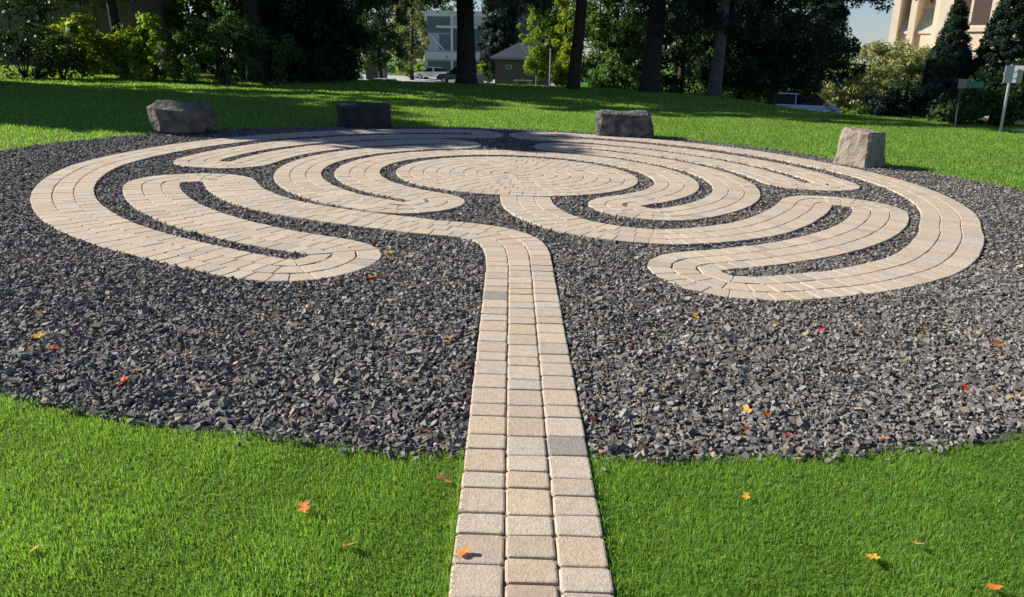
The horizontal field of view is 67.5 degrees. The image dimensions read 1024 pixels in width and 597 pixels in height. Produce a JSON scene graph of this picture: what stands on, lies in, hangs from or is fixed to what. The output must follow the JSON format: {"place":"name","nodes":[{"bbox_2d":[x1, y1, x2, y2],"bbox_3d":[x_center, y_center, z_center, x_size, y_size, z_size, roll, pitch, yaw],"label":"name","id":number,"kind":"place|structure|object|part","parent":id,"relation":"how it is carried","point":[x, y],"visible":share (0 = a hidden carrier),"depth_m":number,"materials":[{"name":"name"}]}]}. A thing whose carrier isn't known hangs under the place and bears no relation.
{"place":"outdoors","nodes":[
{"label":"outdoors","id":0,"kind":"place"},
{"bbox_2d":[362,74,554,85],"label":"parking lot","id":1,"kind":"structure","parent":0,"point":[407,78],"depth_m":94.22,"materials":[{"name":"grey asphalt"}]},
{"bbox_2d":[414,67,448,79],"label":"parked car","id":2,"kind":"object","parent":1,"relation":"on","point":[428,72],"visible":0.66,"depth_m":94.39,"materials":[{"name":"grey paint"}]},
{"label":"windows","id":3,"kind":"part","parent":2,"relation":"part of","materials":[{"name":"grey glass"}]},
{"bbox_2d":[436,67,476,81],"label":"parked car","id":4,"kind":"object","parent":1,"relation":"on","point":[447,77],"visible":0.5,"depth_m":87.63,"materials":[{"name":"grey paint"}]},
{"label":"windows","id":5,"kind":"part","parent":4,"relation":"part of","materials":[{"name":"black glass"}]},
{"bbox_2d":[30,129,984,596],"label":"path","id":6,"kind":"structure","parent":0,"point":[486,499],"depth_m":6.61,"materials":[{"name":"beige stone"}]},
{"bbox_2d":[457,545,469,555],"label":"fallen leaf","id":7,"kind":"object","parent":6,"relation":"on","point":[463,551],"visible":1,"depth_m":2.54,"materials":[{"name":"orange plant"}]},
{"bbox_2d":[0,60,1023,596],"bbox_3d":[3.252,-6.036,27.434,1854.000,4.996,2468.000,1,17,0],"label":"ground","id":8,"kind":"structure","parent":0,"point":[422,516],"depth_m":2.85,"materials":[{"name":"green plant"}]},
{"bbox_2d":[0,0,54,32],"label":"shade tree","id":9,"kind":"object","parent":8,"relation":"on","point":[20,10],"visible":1,"depth_m":23.77,"materials":[{"name":"green plant"}]},
{"bbox_2d":[0,22,69,78],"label":"shrub","id":10,"kind":"object","parent":8,"relation":"on","point":[11,39],"visible":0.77,"depth_m":25.89,"materials":[{"name":"green plant"}]},
{"bbox_2d":[24,0,71,60],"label":"shade tree","id":11,"kind":"object","parent":8,"relation":"on","point":[41,16],"visible":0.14,"depth_m":32.31,"materials":[{"name":"green plant"}]},
{"bbox_2d":[30,32,90,79],"bbox_3d":[-15.509,-8.286,26.279,1.810,1.702,2.108,-8,19,-27],"label":"shrub","id":12,"kind":"object","parent":8,"relation":"on","point":[58,60],"visible":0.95,"depth_m":25.97,"materials":[{"name":"green plant"}]},
{"bbox_2d":[42,12,121,78],"bbox_3d":[-15.371,-8.976,27.503,2.587,2.408,2.042,1,17,0],"label":"shrub","id":13,"kind":"object","parent":8,"relation":"on","point":[78,25],"visible":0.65,"depth_m":27.08,"materials":[{"name":"green plant"}]},
{"bbox_2d":[36,0,136,75],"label":"shade tree","id":14,"kind":"object","parent":8,"relation":"on","point":[112,11],"visible":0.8,"depth_m":29.17,"materials":[{"name":"green plant"}]},
{"bbox_2d":[0,0,179,70],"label":"building","id":15,"kind":"structure","parent":8,"relation":"on","point":[127,11],"depth_m":35.11,"materials":[{"name":"stone"}]},
{"bbox_2d":[84,23,152,78],"bbox_3d":[-14.177,-8.855,27.702,2.088,2.180,1.950,1,17,0],"label":"shrub","id":16,"kind":"object","parent":8,"relation":"on","point":[110,43],"visible":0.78,"depth_m":27.39,"materials":[{"name":"green plant"}]},
{"bbox_2d":[116,10,182,80],"bbox_3d":[-12.751,-8.961,27.438,2.164,2.542,2.235,9,19,25],"label":"shrub","id":17,"kind":"object","parent":8,"relation":"on","point":[143,56],"visible":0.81,"depth_m":27.06,"materials":[{"name":"green plant"}]},
{"bbox_2d":[151,17,218,83],"bbox_3d":[-11.303,-8.515,26.660,2.150,2.413,2.232,1,17,0],"label":"shrub","id":18,"kind":"object","parent":8,"relation":"on","point":[189,71],"visible":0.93,"depth_m":26.28,"materials":[{"name":"green plant"}]},
{"bbox_2d":[163,0,227,71],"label":"background tree","id":19,"kind":"object","parent":8,"relation":"on","point":[180,9],"visible":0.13,"depth_m":39.53,"materials":[{"name":"green plant"}]},
{"bbox_2d":[187,0,223,76],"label":"shade tree","id":20,"kind":"object","parent":8,"relation":"on","point":[211,12],"visible":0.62,"depth_m":31.10,"materials":[{"name":"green plant"}]},
{"bbox_2d":[178,0,263,84],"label":"shrub","id":21,"kind":"object","parent":8,"relation":"on","point":[216,29],"visible":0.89,"depth_m":26.27,"materials":[{"name":"green plant"}]},
{"bbox_2d":[180,0,273,73],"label":"background tree","id":22,"kind":"object","parent":8,"relation":"on","point":[205,63],"visible":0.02,"depth_m":40.07,"materials":[{"name":"green plant"}]},
{"bbox_2d":[228,25,302,85],"bbox_3d":[-8.669,-8.545,27.097,2.450,2.148,2.277,-8,19,-27],"label":"shrub","id":23,"kind":"object","parent":8,"relation":"on","point":[284,46],"visible":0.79,"depth_m":26.89,"materials":[{"name":"green plant"}]},
{"bbox_2d":[243,0,312,81],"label":"shade tree","id":24,"kind":"object","parent":8,"relation":"on","point":[251,11],"visible":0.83,"depth_m":28.64,"materials":[{"name":"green plant"}]},
{"bbox_2d":[204,0,357,78],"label":"conifer","id":25,"kind":"object","parent":8,"relation":"on","point":[237,5],"visible":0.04,"depth_m":32.58,"materials":[{"name":"green plant"}]},
{"bbox_2d":[268,44,334,82],"bbox_3d":[-8.017,-8.899,29.236,2.130,1.540,2.067,-11,21,-33],"label":"shrub","id":26,"kind":"object","parent":8,"relation":"on","point":[294,74],"visible":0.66,"depth_m":29.02,"materials":[{"name":"green plant"}]},
{"bbox_2d":[297,500,309,512],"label":"fallen leaf","id":27,"kind":"object","parent":8,"relation":"on","point":[305,506],"visible":1,"depth_m":2.75,"materials":[{"name":"orange plant"}]},
{"bbox_2d":[236,0,373,82],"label":"conifer","id":28,"kind":"object","parent":8,"relation":"on","point":[329,28],"visible":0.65,"depth_m":29.88,"materials":[{"name":"green plant"}]},
{"bbox_2d":[337,0,378,79],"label":"background tree","id":29,"kind":"object","parent":8,"relation":"on","point":[368,30],"visible":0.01,"depth_m":48.20,"materials":[{"name":"green plant"}]},
{"bbox_2d":[349,0,395,62],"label":"background tree","id":30,"kind":"object","parent":8,"relation":"on","point":[369,16],"visible":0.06,"depth_m":130.58,"materials":[{"name":"green plant"}]},
{"bbox_2d":[365,43,387,79],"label":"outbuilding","id":31,"kind":"structure","parent":8,"relation":"on","point":[371,73],"depth_m":80.77,"materials":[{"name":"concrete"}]},
{"bbox_2d":[346,0,411,77],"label":"tree","id":32,"kind":"object","parent":8,"relation":"on","point":[379,27],"visible":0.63,"depth_m":69.80,"materials":[{"name":"green plant"}]},
{"bbox_2d":[387,0,433,79],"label":"tree","id":33,"kind":"object","parent":8,"relation":"on","point":[422,29],"visible":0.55,"depth_m":91.06,"materials":[{"name":"green plant"}]},
{"bbox_2d":[396,63,427,77],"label":"shrub","id":34,"kind":"object","parent":8,"relation":"on","point":[416,69],"visible":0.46,"depth_m":96.55,"materials":[{"name":"green plant"}]},
{"bbox_2d":[385,0,456,65],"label":"background tree","id":35,"kind":"object","parent":8,"relation":"on","point":[418,37],"visible":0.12,"depth_m":134.94,"materials":[{"name":"green plant"}]},
{"bbox_2d":[436,473,450,482],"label":"fallen leaf","id":36,"kind":"object","parent":8,"relation":"on","point":[441,477],"visible":1,"depth_m":2.96,"materials":[{"name":"brown plant"}]},
{"bbox_2d":[348,0,556,84],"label":"pine tree","id":37,"kind":"object","parent":8,"relation":"on","point":[466,65],"visible":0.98,"depth_m":32.92,"materials":[{"name":"plant"}]},
{"bbox_2d":[421,10,487,71],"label":"house","id":38,"kind":"structure","parent":8,"relation":"on","point":[441,51],"depth_m":106.33,"materials":[{"name":"grey"}]},
{"bbox_2d":[428,17,449,32],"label":"window","id":39,"kind":"structure","parent":38,"relation":"in","point":[432,21],"depth_m":105.80,"materials":[{"name":"blue glass"}]},
{"bbox_2d":[428,61,449,71],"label":"window","id":40,"kind":"structure","parent":38,"relation":"in","point":[445,64],"depth_m":107.36,"materials":[{"name":"blue glass"}]},
{"bbox_2d":[439,34,449,49],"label":"window","id":41,"kind":"structure","parent":38,"relation":"in","point":[444,40],"depth_m":106.48,"materials":[{"name":"blue glass"}]},
{"bbox_2d":[454,61,479,71],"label":"window","id":42,"kind":"structure","parent":38,"relation":"in","point":[455,62],"depth_m":107.31,"materials":[{"name":"blue glass"}]},
{"bbox_2d":[454,28,482,50],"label":"window","id":43,"kind":"structure","parent":38,"relation":"in","point":[477,34],"depth_m":106.27,"materials":[{"name":"blue glass"}]},
{"bbox_2d":[477,74,484,82],"bbox_3d":[-1.467,-10.281,36.122,0.368,0.552,0.313,1,17,0],"label":"planter","id":44,"kind":"object","parent":8,"relation":"on","point":[480,78],"visible":0.9,"depth_m":35.96,"materials":[{"name":"grey concrete"}]},
{"bbox_2d":[477,60,492,74],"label":"potted shrub","id":45,"kind":"object","parent":44,"relation":"in","point":[482,65],"visible":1,"depth_m":35.89,"materials":[{"name":"green plant"}]},
{"bbox_2d":[484,75,492,82],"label":"shrub","id":46,"kind":"object","parent":8,"relation":"on","point":[488,78],"visible":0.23,"depth_m":57.60,"materials":[{"name":"green plant"}]},
{"bbox_2d":[475,0,522,83],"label":"spruce","id":47,"kind":"object","parent":8,"relation":"on","point":[501,33],"visible":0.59,"depth_m":85.79,"materials":[{"name":"green plant"}]},
{"bbox_2d":[0,126,1023,472],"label":"gravel","id":48,"kind":"structure","parent":8,"relation":"on","point":[584,282],"depth_m":4.48,"materials":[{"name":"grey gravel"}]},
{"bbox_2d":[32,331,45,337],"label":"fallen leaf","id":49,"kind":"object","parent":48,"relation":"on","point":[40,333],"visible":1,"depth_m":4.22,"materials":[{"name":"plant"}]},
{"bbox_2d":[149,100,215,135],"bbox_3d":[-5.632,-3.067,13.120,1.017,0.649,0.752,2,17,4],"label":"boulder","id":50,"kind":"object","parent":48,"relation":"on","point":[184,117],"visible":0.9,"depth_m":12.81,"materials":[{"name":"grey stone"}]},
{"bbox_2d":[336,102,392,128],"bbox_3d":[-2.929,-3.617,15.219,1.076,0.566,0.745,0,17,-3],"label":"boulder","id":51,"kind":"object","parent":48,"relation":"on","point":[374,115],"visible":0.8,"depth_m":14.90,"materials":[{"name":"grey stone"}]},
{"bbox_2d":[417,426,430,430],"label":"fallen leaf","id":52,"kind":"object","parent":48,"relation":"on","point":[427,429],"visible":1,"depth_m":3.35,"materials":[{"name":"brown plant"}]},
{"bbox_2d":[596,109,653,138],"bbox_3d":[2.239,-3.462,15.307,1.158,0.583,0.779,3,17,5],"label":"boulder","id":53,"kind":"object","parent":48,"relation":"on","point":[618,123],"visible":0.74,"depth_m":14.97,"materials":[{"name":"grey stone"}]},
{"bbox_2d":[743,404,751,412],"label":"fallen leaf","id":54,"kind":"object","parent":48,"relation":"on","point":[746,406],"visible":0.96,"depth_m":3.65,"materials":[{"name":"yellow plant"}]},
{"bbox_2d":[761,409,770,416],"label":"fallen leaf","id":55,"kind":"object","parent":48,"relation":"on","point":[766,413],"visible":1,"depth_m":3.62,"materials":[{"name":"orange plant"}]},
{"bbox_2d":[834,126,884,167],"bbox_3d":[5.635,-2.405,12.340,0.630,0.699,0.620,-11,21,-34],"label":"boulder","id":56,"kind":"object","parent":48,"relation":"on","point":[860,147],"visible":0.79,"depth_m":12.15,"materials":[{"name":"beige stone"}]},
{"bbox_2d":[991,341,1001,347],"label":"fallen leaf","id":57,"kind":"object","parent":48,"relation":"on","point":[995,343],"visible":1,"depth_m":4.62,"materials":[{"name":"orange plant"}]},
{"bbox_2d":[490,43,550,85],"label":"garage","id":58,"kind":"structure","parent":8,"relation":"on","point":[509,64],"depth_m":76.78,"materials":[{"name":"stone"}]},
{"bbox_2d":[513,80,531,84],"bbox_3d":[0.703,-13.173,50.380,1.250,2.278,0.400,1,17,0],"label":"stone bench","id":59,"kind":"object","parent":8,"relation":"on","point":[528,81],"visible":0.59,"depth_m":49.89,"materials":[{"name":"stone"}]},
{"bbox_2d":[516,4,542,45],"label":"apartment building","id":60,"kind":"structure","parent":8,"relation":"on","point":[524,30],"depth_m":111.23,"materials":[{"name":"stone"}]},
{"bbox_2d":[510,1,569,84],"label":"tree","id":61,"kind":"object","parent":8,"relation":"on","point":[540,58],"visible":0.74,"depth_m":58.45,"materials":[{"name":"green plant"}]},
{"bbox_2d":[549,49,550,85],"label":"post","id":62,"kind":"object","parent":8,"relation":"on","point":[550,67],"visible":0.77,"depth_m":55.53,"materials":[{"name":"grey metal"}]},
{"bbox_2d":[542,5,557,43],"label":"background tree","id":63,"kind":"object","parent":8,"relation":"on","point":[543,40],"visible":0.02,"depth_m":139.81,"materials":[{"name":"green plant"}]},
{"bbox_2d":[530,0,581,85],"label":"column tree","id":64,"kind":"object","parent":8,"relation":"on","point":[560,74],"visible":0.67,"depth_m":41.68,"materials":[{"name":"green plant"}]},
{"bbox_2d":[566,0,586,89],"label":"pine tree","id":65,"kind":"object","parent":8,"relation":"on","point":[574,73],"visible":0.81,"depth_m":31.91,"materials":[{"name":"brown plant"}]},
{"bbox_2d":[541,0,641,82],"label":"background tree","id":66,"kind":"object","parent":8,"relation":"on","point":[588,65],"visible":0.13,"depth_m":84.01,"materials":[{"name":"green plant"}]},
{"bbox_2d":[564,0,662,89],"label":"tree","id":67,"kind":"object","parent":8,"relation":"on","point":[612,73],"visible":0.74,"depth_m":38.97,"materials":[{"name":"green plant"}]},
{"bbox_2d":[608,0,738,89],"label":"background tree","id":68,"kind":"object","parent":8,"relation":"on","point":[664,53],"visible":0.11,"depth_m":74.10,"materials":[{"name":"green plant"}]},
{"bbox_2d":[638,0,718,92],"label":"shade tree","id":69,"kind":"object","parent":8,"relation":"on","point":[650,71],"visible":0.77,"depth_m":31.71,"materials":[{"name":"brown plant"}]},
{"bbox_2d":[629,0,745,96],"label":"shade tree","id":70,"kind":"object","parent":8,"relation":"on","point":[680,57],"visible":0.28,"depth_m":41.42,"materials":[{"name":"green plant"}]},
{"bbox_2d":[723,87,738,98],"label":"shrub","id":71,"kind":"object","parent":8,"relation":"on","point":[728,94],"visible":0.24,"depth_m":37.41,"materials":[{"name":"green plant"}]},
{"bbox_2d":[631,0,834,96],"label":"shade tree","id":72,"kind":"object","parent":8,"relation":"on","point":[722,22],"visible":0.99,"depth_m":31.07,"materials":[{"name":"green plant"}]},
{"bbox_2d":[667,0,799,90],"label":"background tree","id":73,"kind":"object","parent":8,"relation":"on","point":[688,73],"visible":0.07,"depth_m":72.63,"materials":[{"name":"green plant"}]},
{"bbox_2d":[688,0,791,104],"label":"shade tree","id":74,"kind":"object","parent":8,"relation":"on","point":[756,98],"visible":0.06,"depth_m":44.38,"materials":[{"name":"green plant"}]},
{"bbox_2d":[742,491,749,499],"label":"fallen leaf","id":75,"kind":"object","parent":8,"relation":"on","point":[746,495],"visible":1,"depth_m":2.94,"materials":[{"name":"yellow plant"}]},
{"bbox_2d":[742,92,757,101],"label":"shrub","id":76,"kind":"object","parent":8,"relation":"on","point":[746,96],"visible":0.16,"depth_m":41.43,"materials":[{"name":"green plant"}]},
{"bbox_2d":[758,0,820,51],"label":"background tree","id":77,"kind":"object","parent":8,"relation":"on","point":[812,20],"visible":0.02,"depth_m":89.50,"materials":[{"name":"green plant"}]},
{"bbox_2d":[778,60,823,92],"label":"shrub","id":78,"kind":"object","parent":8,"relation":"on","point":[785,90],"visible":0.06,"depth_m":62.63,"materials":[{"name":"green plant"}]},
{"bbox_2d":[697,0,920,104],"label":"shade tree","id":79,"kind":"object","parent":8,"relation":"on","point":[765,68],"visible":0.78,"depth_m":38.28,"materials":[{"name":"green plant"}]},
{"bbox_2d":[806,0,849,77],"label":"conifer","id":80,"kind":"object","parent":8,"relation":"on","point":[832,23],"visible":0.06,"depth_m":70.58,"materials":[{"name":"green plant"}]},
{"bbox_2d":[825,104,869,114],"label":"hedge","id":81,"kind":"object","parent":8,"relation":"on","point":[847,111],"visible":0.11,"depth_m":54.34,"materials":[{"name":"green plant"}]},
{"bbox_2d":[865,553,880,558],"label":"fallen leaf","id":82,"kind":"object","parent":8,"relation":"on","point":[873,555],"visible":1,"depth_m":2.59,"materials":[{"name":"yellow plant"}]},
{"bbox_2d":[814,38,942,113],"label":"shrub","id":83,"kind":"object","parent":8,"relation":"on","point":[886,74],"visible":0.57,"depth_m":57.97,"materials":[{"name":"green plant"}]},
{"bbox_2d":[857,77,993,120],"bbox_3d":[12.837,-6.158,23.878,3.742,1.458,1.821,8,19,22],"label":"hedge","id":84,"kind":"object","parent":8,"relation":"on","point":[933,97],"visible":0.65,"depth_m":23.79,"materials":[{"name":"green plant"}]},
{"bbox_2d":[906,0,975,116],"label":"conical yew","id":85,"kind":"object","parent":8,"relation":"on","point":[951,62],"visible":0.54,"depth_m":23.77,"materials":[{"name":"green plant"}]},
{"bbox_2d":[885,0,1022,121],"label":"church","id":86,"kind":"structure","parent":8,"relation":"on","point":[919,23],"depth_m":64.01,"materials":[{"name":"stone"}]},
{"bbox_2d":[970,0,991,24],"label":"window","id":87,"kind":"structure","parent":86,"relation":"in","point":[981,9],"depth_m":59.35,"materials":[{"name":"brown glass"}]},
{"bbox_2d":[954,79,983,127],"bbox_3d":[11.901,-5.043,20.069,0.680,1.356,0.100,1,17,0],"label":"street sign","id":88,"kind":"object","parent":8,"relation":"on","point":[963,83],"visible":0.94,"depth_m":19.89,"materials":[{"name":"grey"}]},
{"bbox_2d":[927,58,1023,126],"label":"shrub","id":89,"kind":"object","parent":8,"relation":"on","point":[998,87],"visible":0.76,"depth_m":21.29,"materials":[{"name":"green plant"}]},
{"bbox_2d":[985,583,1002,589],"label":"fallen leaf","id":90,"kind":"object","parent":8,"relation":"on","point":[992,586],"visible":1,"depth_m":2.46,"materials":[{"name":"orange plant"}]},
{"bbox_2d":[969,0,1023,121],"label":"conical yew","id":91,"kind":"object","parent":8,"relation":"on","point":[997,37],"visible":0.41,"depth_m":23.22,"materials":[{"name":"green plant"}]},
{"bbox_2d":[999,65,1023,131],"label":"sign post","id":92,"kind":"object","parent":8,"relation":"on","point":[1013,74],"visible":0.96,"depth_m":19.17,"materials":[{"name":"grey metal"}]},
{"bbox_2d":[0,64,1023,190],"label":"grass","id":93,"kind":"structure","parent":0,"point":[668,101],"depth_m":19.54,"materials":[{"name":"green plant"}]},
{"bbox_2d":[396,156,637,197],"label":"paving","id":94,"kind":"structure","parent":0,"point":[556,180],"depth_m":9.94,"materials":[{"name":"beige stone"}]},
{"bbox_2d":[183,0,893,67],"label":"sky","id":95,"kind":"structure","parent":0,"point":[866,24],"materials":[{"name":"white"}]},
{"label":"road","id":96,"kind":"structure","parent":0,"visible":0},
{"bbox_2d":[374,78,397,80],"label":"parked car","id":97,"kind":"object","parent":96,"relation":"on","point":[389,79],"visible":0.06,"depth_m":60.06,"materials":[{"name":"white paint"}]},
{"bbox_2d":[776,93,841,112],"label":"minivan","id":98,"kind":"object","parent":96,"relation":"on","point":[819,103],"visible":0.34,"depth_m":54.41,"materials":[{"name":"blue paint"}]},
{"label":"windows","id":99,"kind":"part","parent":98,"relation":"part of","materials":[{"name":"black glass"}]}
]}

